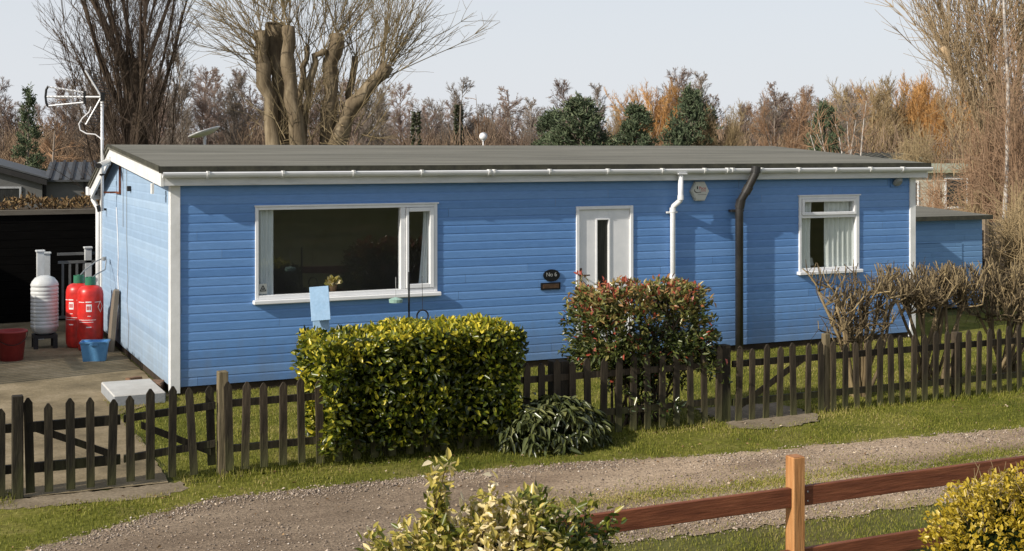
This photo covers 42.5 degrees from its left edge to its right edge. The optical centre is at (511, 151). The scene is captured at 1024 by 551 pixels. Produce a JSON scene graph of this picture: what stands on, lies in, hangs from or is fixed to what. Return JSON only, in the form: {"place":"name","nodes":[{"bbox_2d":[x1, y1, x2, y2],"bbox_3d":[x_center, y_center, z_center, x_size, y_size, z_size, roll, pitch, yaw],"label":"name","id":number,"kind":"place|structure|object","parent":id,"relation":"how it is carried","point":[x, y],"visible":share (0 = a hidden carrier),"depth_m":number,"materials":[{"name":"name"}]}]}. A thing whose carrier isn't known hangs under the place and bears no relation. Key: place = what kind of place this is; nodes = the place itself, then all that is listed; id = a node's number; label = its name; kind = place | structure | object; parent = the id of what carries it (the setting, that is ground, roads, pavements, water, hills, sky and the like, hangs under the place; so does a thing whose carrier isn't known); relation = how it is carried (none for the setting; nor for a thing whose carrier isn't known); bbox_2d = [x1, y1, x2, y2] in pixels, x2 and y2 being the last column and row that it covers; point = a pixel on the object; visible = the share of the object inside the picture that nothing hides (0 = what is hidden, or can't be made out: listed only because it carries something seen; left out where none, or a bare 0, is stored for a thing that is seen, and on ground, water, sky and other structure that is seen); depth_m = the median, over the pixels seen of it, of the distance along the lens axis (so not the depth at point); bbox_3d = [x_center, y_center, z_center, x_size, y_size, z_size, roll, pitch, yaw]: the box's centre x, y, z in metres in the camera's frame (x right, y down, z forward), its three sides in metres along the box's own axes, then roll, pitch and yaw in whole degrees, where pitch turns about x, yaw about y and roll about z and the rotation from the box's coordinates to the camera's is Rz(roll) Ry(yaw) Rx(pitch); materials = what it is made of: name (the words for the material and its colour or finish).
{"place":"outdoors","nodes":[
{"label":"outdoors","id":0,"kind":"place"},
{"bbox_2d":[0,481,187,508],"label":"path","id":1,"kind":"structure","parent":0,"point":[85,496],"depth_m":10.61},
{"bbox_2d":[0,0,1023,144],"label":"sky","id":2,"kind":"structure","parent":0,"point":[741,46],"materials":[{"name":"white"}]},
{"bbox_2d":[15,427,1023,550],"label":"track","id":3,"kind":"structure","parent":0,"point":[327,518],"depth_m":10.48,"materials":[{"name":"gravel"}]},
{"bbox_2d":[24,290,1015,550],"bbox_3d":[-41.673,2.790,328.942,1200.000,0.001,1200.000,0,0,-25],"label":"ground","id":4,"kind":"structure","parent":0,"point":[722,542],"depth_m":9.63,"materials":[{"name":"plant"}]},
{"bbox_2d":[0,76,22,162],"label":"bare tree","id":5,"kind":"object","parent":4,"relation":"on","point":[5,118],"visible":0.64,"depth_m":70.11,"materials":[{"name":"plant"}]},
{"bbox_2d":[10,84,48,170],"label":"spruce tree","id":6,"kind":"object","parent":4,"relation":"on","point":[28,118],"visible":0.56,"depth_m":57.87,"materials":[{"name":"plant"}]},
{"bbox_2d":[0,209,95,322],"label":"black fence","id":7,"kind":"object","parent":4,"relation":"on","point":[25,235],"depth_m":21.42,"materials":[{"name":"wood"}]},
{"bbox_2d":[0,158,99,207],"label":"static caravan","id":8,"kind":"object","parent":4,"relation":"on","point":[16,179],"visible":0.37,"depth_m":33.38,"materials":[{"name":"metal"}]},
{"bbox_2d":[0,186,21,207],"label":"window","id":9,"kind":"structure","parent":8,"relation":"in","point":[15,191],"depth_m":32.59,"materials":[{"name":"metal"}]},
{"bbox_2d":[0,191,99,209],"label":"beech hedge","id":10,"kind":"object","parent":4,"relation":"on","point":[29,198],"visible":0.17,"depth_m":22.21,"materials":[{"name":"brown plant"}]},
{"bbox_2d":[24,98,83,170],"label":"bare tree","id":11,"kind":"object","parent":4,"relation":"on","point":[47,147],"visible":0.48,"depth_m":62.00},
{"bbox_2d":[44,77,85,161],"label":"bare tree","id":12,"kind":"object","parent":4,"relation":"on","point":[59,84],"visible":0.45,"depth_m":71.74,"materials":[{"name":"plant"}]},
{"bbox_2d":[0,320,168,499],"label":"yard","id":13,"kind":"structure","parent":4,"relation":"on","point":[43,374],"depth_m":15.03,"materials":[{"name":"concrete"}]},
{"bbox_2d":[0,394,23,499],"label":"picket fence","id":14,"kind":"object","parent":13,"relation":"on","point":[18,446],"visible":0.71,"depth_m":10.52,"materials":[{"name":"brown wood"}]},
{"bbox_2d":[24,397,120,493],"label":"picket gate","id":15,"kind":"structure","parent":14,"relation":"attached to","point":[110,458],"depth_m":10.74,"materials":[{"name":"brown wood"}]},
{"bbox_2d":[0,328,27,361],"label":"bucket","id":16,"kind":"object","parent":13,"relation":"on","point":[12,344],"visible":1,"depth_m":17.39,"materials":[{"name":"red plastic"}]},
{"bbox_2d":[30,275,58,349],"bbox_3d":[-6.629,2.267,18.657,0.380,1.023,0.380,0,0,-25],"label":"ribbed tank","id":17,"kind":"object","parent":13,"relation":"on","point":[44,303],"visible":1,"depth_m":18.51,"materials":[{"name":"white plastic"}]},
{"bbox_2d":[35,246,95,339],"bbox_3d":[-6.815,2.125,20.312,0.752,1.330,1.764,0,0,32],"label":"balustrade","id":18,"kind":"object","parent":13,"relation":"on","point":[42,262],"visible":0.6,"depth_m":20.41,"materials":[{"name":"white plastic"}]},
{"bbox_2d":[66,275,84,347],"bbox_3d":[-6.171,2.266,18.740,0.356,1.024,0.358,0,0,3],"label":"gas cylinder","id":19,"kind":"object","parent":13,"relation":"on","point":[71,308],"visible":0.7,"depth_m":18.58,"materials":[{"name":"red paint"}]},
{"bbox_2d":[77,276,103,350],"bbox_3d":[-5.917,2.266,18.461,0.356,1.024,0.358,0,0,-25],"label":"gas cylinder","id":20,"kind":"object","parent":13,"relation":"on","point":[90,310],"visible":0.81,"depth_m":18.32,"materials":[{"name":"red paint"}]},
{"bbox_2d":[79,339,109,361],"bbox_3d":[-5.545,2.647,17.484,0.370,0.262,0.262,0,0,-11],"label":"bucket","id":21,"kind":"object","parent":13,"relation":"on","point":[94,350],"visible":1,"depth_m":17.39,"materials":[{"name":"blue plastic"}]},
{"bbox_2d":[108,289,118,351],"bbox_3d":[-5.564,2.348,18.352,0.135,0.862,0.260,0,0,-25],"label":"plank","id":22,"kind":"object","parent":13,"relation":"on","point":[113,317],"visible":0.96,"depth_m":18.24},
{"bbox_2d":[101,379,165,405],"bbox_3d":[-4.286,2.725,14.870,0.560,0.130,0.950,0,0,-25],"label":"concrete step","id":23,"kind":"object","parent":13,"relation":"on","point":[119,392],"visible":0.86,"depth_m":14.64,"materials":[{"name":"concrete"}]},
{"bbox_2d":[72,68,117,159],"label":"bare tree","id":24,"kind":"object","parent":4,"relation":"on","point":[79,115],"visible":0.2,"depth_m":69.55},
{"bbox_2d":[30,0,230,189],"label":"poplar tree","id":25,"kind":"object","parent":4,"relation":"on","point":[130,77],"visible":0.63,"depth_m":33.54,"materials":[{"name":"brown plant"}]},
{"bbox_2d":[121,63,180,144],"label":"bare tree","id":26,"kind":"object","parent":4,"relation":"on","point":[165,114],"visible":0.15,"depth_m":68.01,"materials":[{"name":"plant"}]},
{"bbox_2d":[156,49,210,144],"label":"bare tree","id":27,"kind":"object","parent":4,"relation":"on","point":[186,121],"visible":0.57,"depth_m":63.69,"materials":[{"name":"plant"}]},
{"bbox_2d":[187,65,225,144],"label":"bare tree","id":28,"kind":"object","parent":4,"relation":"on","point":[205,109],"visible":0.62,"depth_m":69.55,"materials":[{"name":"plant"}]},
{"bbox_2d":[191,73,227,144],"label":"bare tree","id":29,"kind":"object","parent":4,"relation":"on","point":[216,90],"visible":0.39,"depth_m":85.29,"materials":[{"name":"plant"}]},
{"bbox_2d":[208,72,255,144],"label":"bare tree","id":30,"kind":"object","parent":4,"relation":"on","point":[232,112],"visible":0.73,"depth_m":65.91,"materials":[{"name":"plant"}]},
{"bbox_2d":[218,67,264,143],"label":"bare tree","id":31,"kind":"object","parent":4,"relation":"on","point":[240,91],"visible":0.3,"depth_m":71.81,"materials":[{"name":"plant"}]},
{"bbox_2d":[165,0,499,144],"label":"pollard willow","id":32,"kind":"object","parent":4,"relation":"on","point":[286,111],"visible":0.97,"depth_m":31.93,"materials":[{"name":"brown plant"}]},
{"bbox_2d":[338,77,371,144],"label":"bare tree","id":33,"kind":"object","parent":4,"relation":"on","point":[353,125],"visible":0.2,"depth_m":69.84,"materials":[{"name":"plant"}]},
{"bbox_2d":[353,76,397,144],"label":"bare tree","id":34,"kind":"object","parent":4,"relation":"on","point":[366,126],"visible":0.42,"depth_m":66.02,"materials":[{"name":"plant"}]},
{"bbox_2d":[381,81,418,144],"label":"bare tree","id":35,"kind":"object","parent":4,"relation":"on","point":[401,123],"visible":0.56,"depth_m":73.50,"materials":[{"name":"plant"}]},
{"bbox_2d":[410,111,421,144],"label":"ivy","id":36,"kind":"object","parent":4,"relation":"on","point":[414,120],"visible":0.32,"depth_m":65.91,"materials":[{"name":"green plant"}]},
{"bbox_2d":[411,103,441,143],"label":"bare tree","id":37,"kind":"object","parent":4,"relation":"on","point":[426,115],"visible":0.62,"depth_m":70.25,"materials":[{"name":"plant"}]},
{"bbox_2d":[403,96,453,144],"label":"bare tree","id":38,"kind":"object","parent":4,"relation":"on","point":[430,113],"visible":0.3,"depth_m":77.12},
{"bbox_2d":[436,77,484,144],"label":"birch tree","id":39,"kind":"object","parent":4,"relation":"on","point":[456,98],"visible":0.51,"depth_m":69.80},
{"bbox_2d":[453,104,464,144],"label":"ivy","id":40,"kind":"object","parent":39,"relation":"attached to","point":[459,110],"visible":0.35,"depth_m":68.87,"materials":[{"name":"green plant"}]},
{"bbox_2d":[355,447,626,550],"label":"variegated bush","id":41,"kind":"object","parent":4,"relation":"on","point":[527,531],"visible":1,"depth_m":6.44,"materials":[{"name":"green plant"}]},
{"bbox_2d":[481,86,529,144],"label":"bare tree","id":42,"kind":"object","parent":4,"relation":"on","point":[514,104],"visible":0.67,"depth_m":68.27,"materials":[{"name":"plant"}]},
{"bbox_2d":[86,144,932,394],"bbox_3d":[-0.185,1.341,19.724,11.464,2.897,6.098,0,0,-25],"label":"chalet","id":43,"kind":"object","parent":4,"relation":"on","point":[519,235],"visible":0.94,"depth_m":17.26,"materials":[{"name":"blue paint"}]},
{"bbox_2d":[44,69,120,210],"bbox_3d":[-5.991,-0.153,18.542,1.170,1.987,0.486,0,0,5],"label":"tv aerial","id":44,"kind":"object","parent":43,"relation":"attached to","point":[101,103],"visible":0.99,"depth_m":18.50,"materials":[{"name":"metal"}]},
{"bbox_2d":[259,210,272,294],"bbox_3d":[-2.912,1.195,15.519,0.200,1.070,0.044,0,0,-25],"label":"curtain","id":45,"kind":"object","parent":43,"relation":"attached to","point":[265,246],"visible":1,"depth_m":15.52,"materials":[{"name":"fabric"}]},
{"bbox_2d":[252,202,440,304],"bbox_3d":[-1.968,1.211,15.880,2.355,1.158,0.145,0,0,-25],"label":"window","id":46,"kind":"structure","parent":43,"relation":"in","point":[430,288],"depth_m":16.11,"materials":[{"name":"white plastic"}]},
{"bbox_2d":[419,211,427,282],"bbox_3d":[-1.088,1.180,16.376,0.170,1.020,0.044,0,0,-25],"label":"curtain","id":47,"kind":"object","parent":43,"relation":"attached to","point":[423,276],"visible":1,"depth_m":16.38,"materials":[{"name":"fabric"}]},
{"bbox_2d":[576,205,632,360],"bbox_3d":[1.221,1.745,17.401,0.860,2.050,0.139,0,0,-25],"label":"door","id":48,"kind":"structure","parent":43,"relation":"in","point":[604,234],"depth_m":17.42,"materials":[{"name":"white plastic"}]},
{"bbox_2d":[802,202,810,267],"bbox_3d":[4.199,1.175,18.881,0.250,1.030,0.044,0,0,-25],"label":"curtain","id":49,"kind":"object","parent":43,"relation":"attached to","point":[806,238],"visible":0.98,"depth_m":18.89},
{"bbox_2d":[797,194,862,274],"bbox_3d":[4.571,1.191,18.971,1.140,1.138,0.145,0,0,-25],"label":"window","id":50,"kind":"structure","parent":43,"relation":"in","point":[854,198],"depth_m":18.97,"materials":[{"name":"white plastic"}]},
{"bbox_2d":[824,201,851,266],"bbox_3d":[4.762,1.175,19.152,0.540,1.030,0.044,0,0,-25],"label":"curtain","id":51,"kind":"object","parent":43,"relation":"attached to","point":[837,241],"visible":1,"depth_m":19.14,"materials":[{"name":"fabric"}]},
{"bbox_2d":[0,384,1023,550],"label":"verge","id":52,"kind":"structure","parent":4,"relation":"on","point":[222,493],"depth_m":11.94,"materials":[{"name":"plant"}]},
{"bbox_2d":[12,393,1022,550],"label":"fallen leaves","id":53,"kind":"object","parent":52,"relation":"on","point":[406,515],"visible":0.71,"depth_m":10.97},
{"bbox_2d":[486,392,614,457],"bbox_3d":[0.400,2.575,12.411,1.281,0.606,0.928,0,0,-25],"label":"laurel bush","id":54,"kind":"object","parent":52,"relation":"on","point":[560,425],"visible":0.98,"depth_m":12.19,"materials":[{"name":"green plant"}]},
{"bbox_2d":[0,109,1023,183],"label":"scrub","id":55,"kind":"object","parent":4,"relation":"on","point":[492,135],"visible":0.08,"depth_m":66.74,"materials":[{"name":"plant"}]},
{"bbox_2d":[515,97,543,144],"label":"bare tree","id":56,"kind":"object","parent":4,"relation":"on","point":[530,127],"visible":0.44,"depth_m":73.70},
{"bbox_2d":[531,106,572,145],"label":"pine tree","id":57,"kind":"object","parent":4,"relation":"on","point":[541,126],"visible":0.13,"depth_m":57.83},
{"bbox_2d":[546,77,575,137],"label":"birch tree","id":58,"kind":"object","parent":4,"relation":"on","point":[559,90],"visible":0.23,"depth_m":75.99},
{"bbox_2d":[536,91,622,145],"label":"pine tree","id":59,"kind":"object","parent":4,"relation":"on","point":[584,126],"visible":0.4,"depth_m":55.59,"materials":[{"name":"plant"}]},
{"bbox_2d":[584,83,612,144],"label":"birch tree","id":60,"kind":"object","parent":4,"relation":"on","point":[596,92],"visible":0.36,"depth_m":77.65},
{"bbox_2d":[609,99,660,145],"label":"pine tree","id":61,"kind":"object","parent":4,"relation":"on","point":[629,132],"visible":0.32,"depth_m":54.68,"materials":[{"name":"plant"}]},
{"bbox_2d":[604,79,685,145],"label":"willow tree","id":62,"kind":"object","parent":4,"relation":"on","point":[647,99],"visible":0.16,"depth_m":67.90,"materials":[{"name":"plant"}]},
{"bbox_2d":[626,76,685,145],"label":"willow tree","id":63,"kind":"object","parent":4,"relation":"on","point":[675,92],"visible":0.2,"depth_m":69.66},
{"bbox_2d":[659,66,700,125],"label":"birch tree","id":64,"kind":"object","parent":4,"relation":"on","point":[684,75],"visible":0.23,"depth_m":81.45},
{"bbox_2d":[658,81,726,145],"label":"pine tree","id":65,"kind":"object","parent":4,"relation":"on","point":[690,106],"visible":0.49,"depth_m":61.54,"materials":[{"name":"plant"}]},
{"bbox_2d":[696,104,751,145],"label":"willow tree","id":66,"kind":"object","parent":4,"relation":"on","point":[729,139],"visible":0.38,"depth_m":61.47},
{"bbox_2d":[744,97,792,146],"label":"bare tree","id":67,"kind":"object","parent":4,"relation":"on","point":[779,112],"visible":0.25,"depth_m":71.96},
{"bbox_2d":[750,81,794,145],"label":"bare tree","id":68,"kind":"object","parent":4,"relation":"on","point":[780,99],"visible":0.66,"depth_m":70.24,"materials":[{"name":"plant"}]},
{"bbox_2d":[745,86,813,149],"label":"bare tree","id":69,"kind":"object","parent":4,"relation":"on","point":[763,127],"visible":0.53,"depth_m":64.09,"materials":[{"name":"plant"}]},
{"bbox_2d":[541,454,1023,550],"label":"post and rail fence","id":70,"kind":"object","parent":4,"relation":"on","point":[795,496],"visible":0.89,"depth_m":8.45,"materials":[{"name":"wood"}]},
{"bbox_2d":[780,83,818,143],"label":"bare tree","id":71,"kind":"object","parent":4,"relation":"on","point":[807,95],"visible":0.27,"depth_m":73.70,"materials":[{"name":"plant"}]},
{"bbox_2d":[781,87,843,148],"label":"bare tree","id":72,"kind":"object","parent":4,"relation":"on","point":[802,122],"visible":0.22,"depth_m":71.33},
{"bbox_2d":[801,98,844,152],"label":"pine tree","id":73,"kind":"object","parent":4,"relation":"on","point":[827,122],"visible":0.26,"depth_m":57.82,"materials":[{"name":"plant"}]},
{"bbox_2d":[792,82,884,155],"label":"birch clump","id":74,"kind":"object","parent":4,"relation":"on","point":[848,147],"visible":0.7,"depth_m":50.11,"materials":[{"name":"brown plant"}]},
{"bbox_2d":[825,97,872,152],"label":"bare tree","id":75,"kind":"object","parent":4,"relation":"on","point":[843,124],"visible":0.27,"depth_m":61.65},
{"bbox_2d":[829,75,907,152],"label":"willow tree","id":76,"kind":"object","parent":4,"relation":"on","point":[878,113],"visible":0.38,"depth_m":68.04,"materials":[{"name":"plant"}]},
{"bbox_2d":[826,72,928,150],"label":"willow tree","id":77,"kind":"object","parent":4,"relation":"on","point":[897,109],"visible":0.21,"depth_m":70.54,"materials":[{"name":"plant"}]},
{"bbox_2d":[849,68,932,142],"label":"willow tree","id":78,"kind":"object","parent":4,"relation":"on","point":[905,91],"visible":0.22,"depth_m":71.77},
{"bbox_2d":[881,118,951,162],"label":"thicket","id":79,"kind":"object","parent":4,"relation":"on","point":[911,156],"visible":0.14,"depth_m":46.58,"materials":[{"name":"plant"}]},
{"bbox_2d":[873,73,959,135],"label":"willow tree","id":80,"kind":"object","parent":4,"relation":"on","point":[935,103],"visible":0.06,"depth_m":73.56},
{"bbox_2d":[916,157,957,209],"bbox_3d":[11.660,1.590,35.949,2.103,2.965,4.004,0,0,2],"label":"thicket","id":81,"kind":"object","parent":4,"relation":"on","point":[935,198],"visible":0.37,"depth_m":35.63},
{"bbox_2d":[896,71,977,162],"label":"willow tree","id":82,"kind":"object","parent":4,"relation":"on","point":[929,105],"visible":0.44,"depth_m":69.86,"materials":[{"name":"plant"}]},
{"bbox_2d":[866,0,1023,183],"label":"cut willow","id":83,"kind":"object","parent":4,"relation":"on","point":[959,70],"visible":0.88,"depth_m":29.38,"materials":[{"name":"plant"}]},
{"bbox_2d":[916,163,973,209],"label":"static caravan","id":84,"kind":"object","parent":4,"relation":"on","point":[945,175],"visible":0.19,"depth_m":40.02,"materials":[{"name":"white paint"}]},
{"bbox_2d":[944,177,967,208],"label":"window","id":85,"kind":"structure","parent":84,"relation":"in","point":[953,181],"depth_m":40.03,"materials":[{"name":"white paint"}]},
{"bbox_2d":[916,206,992,308],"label":"garden shed","id":86,"kind":"structure","parent":4,"relation":"on","point":[943,236],"depth_m":23.11,"materials":[{"name":"blue paint"}]},
{"bbox_2d":[916,242,961,305],"bbox_3d":[7.377,2.148,22.945,1.240,1.085,0.008,0,0,-25],"label":"door","id":87,"kind":"structure","parent":86,"relation":"in","point":[940,252],"depth_m":22.98,"materials":[{"name":"blue paint"}]},
{"bbox_2d":[917,456,1023,550],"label":"golden privet","id":88,"kind":"object","parent":4,"relation":"on","point":[993,521],"visible":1,"depth_m":6.83,"materials":[{"name":"yellow plant"}]},
{"bbox_2d":[941,178,1009,252],"bbox_3d":[10.474,1.985,29.443,2.041,2.881,5.154,0,0,25],"label":"thicket","id":89,"kind":"object","parent":4,"relation":"on","point":[968,206],"visible":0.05,"depth_m":28.37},
{"bbox_2d":[936,70,1023,209],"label":"thicket","id":90,"kind":"object","parent":4,"relation":"on","point":[968,166],"visible":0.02,"depth_m":32.76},
{"bbox_2d":[939,103,1023,259],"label":"thicket","id":91,"kind":"object","parent":4,"relation":"on","point":[989,167],"visible":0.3,"depth_m":28.32,"materials":[{"name":"plant"}]},
{"bbox_2d":[946,0,1023,244],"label":"red birch","id":92,"kind":"object","parent":4,"relation":"on","point":[1006,105],"visible":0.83,"depth_m":26.88,"materials":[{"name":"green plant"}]},
{"bbox_2d":[982,219,1015,292],"bbox_3d":[10.718,2.040,26.580,6.399,1.500,0.100,0,0,-25],"label":"panel fence","id":93,"kind":"object","parent":4,"relation":"on","point":[984,229],"visible":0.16,"depth_m":25.89,"materials":[{"name":"brown wood"}]},
{"bbox_2d":[975,172,1023,291],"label":"thicket","id":94,"kind":"object","parent":4,"relation":"on","point":[1012,247],"visible":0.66,"depth_m":24.06,"materials":[{"name":"plant"}]},
{"bbox_2d":[103,310,1023,482],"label":"lawn","id":95,"kind":"structure","parent":0,"point":[970,325],"depth_m":14.77,"materials":[{"name":"plant"}]},
{"bbox_2d":[309,286,330,330],"bbox_3d":[-1.924,2.067,13.187,0.213,1.446,0.206,0,0,-8],"label":"sign","id":96,"kind":"object","parent":95,"relation":"on","point":[320,306],"visible":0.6,"depth_m":13.13,"materials":[{"name":"blue paint"}]},
{"bbox_2d":[289,312,528,459],"bbox_3d":[-0.932,2.143,12.241,2.105,1.204,1.226,0,0,-25],"label":"clipped hedge","id":97,"kind":"object","parent":95,"relation":"on","point":[402,379],"visible":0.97,"depth_m":11.86,"materials":[{"name":"green plant"}]},
{"bbox_2d":[217,344,730,476],"bbox_3d":[-0.163,2.390,12.463,5.272,1.000,0.206,0,0,-25],"label":"picket fence","id":98,"kind":"object","parent":95,"relation":"on","point":[562,376],"visible":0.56,"depth_m":12.57,"materials":[{"name":"brown wood"}]},
{"bbox_2d":[124,386,215,481],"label":"picket gate","id":99,"kind":"structure","parent":98,"relation":"attached to","point":[190,444],"depth_m":11.09,"materials":[{"name":"brown wood"}]},
{"bbox_2d":[558,270,732,426],"bbox_3d":[1.338,2.007,13.503,1.792,1.584,1.135,0,0,-25],"label":"photinia shrub","id":100,"kind":"object","parent":95,"relation":"on","point":[607,306],"visible":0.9,"depth_m":13.30,"materials":[{"name":"green plant"}]},
{"bbox_2d":[802,259,921,396],"bbox_3d":[4.008,2.013,14.965,1.355,1.576,0.914,0,0,-25],"label":"pruned shrub","id":101,"kind":"object","parent":95,"relation":"on","point":[847,328],"visible":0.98,"depth_m":14.88,"materials":[{"name":"plant"}]},
{"bbox_2d":[821,325,1023,411],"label":"picket fence","id":102,"kind":"object","parent":95,"relation":"on","point":[956,345],"visible":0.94,"depth_m":14.60,"materials":[{"name":"brown wood"}]},
{"bbox_2d":[732,342,823,420],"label":"picket gate","id":103,"kind":"structure","parent":102,"relation":"attached to","point":[753,397],"depth_m":13.77,"materials":[{"name":"brown wood"}]},
{"bbox_2d":[864,258,986,387],"bbox_3d":[5.018,2.037,15.588,1.546,1.531,1.047,0,0,-25],"label":"pruned shrub","id":104,"kind":"object","parent":95,"relation":"on","point":[936,290],"visible":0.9,"depth_m":15.55,"materials":[{"name":"plant"}]},
{"bbox_2d":[948,256,1023,372],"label":"pruned shrub","id":105,"kind":"object","parent":95,"relation":"on","point":[1012,290],"visible":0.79,"depth_m":16.11,"materials":[{"name":"plant"}]},
{"bbox_2d":[466,434,1023,517],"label":"track grass","id":106,"kind":"structure","parent":0,"point":[975,457],"depth_m":11.15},
{"bbox_2d":[696,402,819,428],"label":"path","id":107,"kind":"structure","parent":0,"point":[786,418],"depth_m":13.71,"materials":[{"name":"concrete"}]},
{"bbox_2d":[578,489,1006,550],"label":"roadside grass","id":108,"kind":"structure","parent":0,"point":[812,523],"depth_m":9.62,"materials":[{"name":"plant"}]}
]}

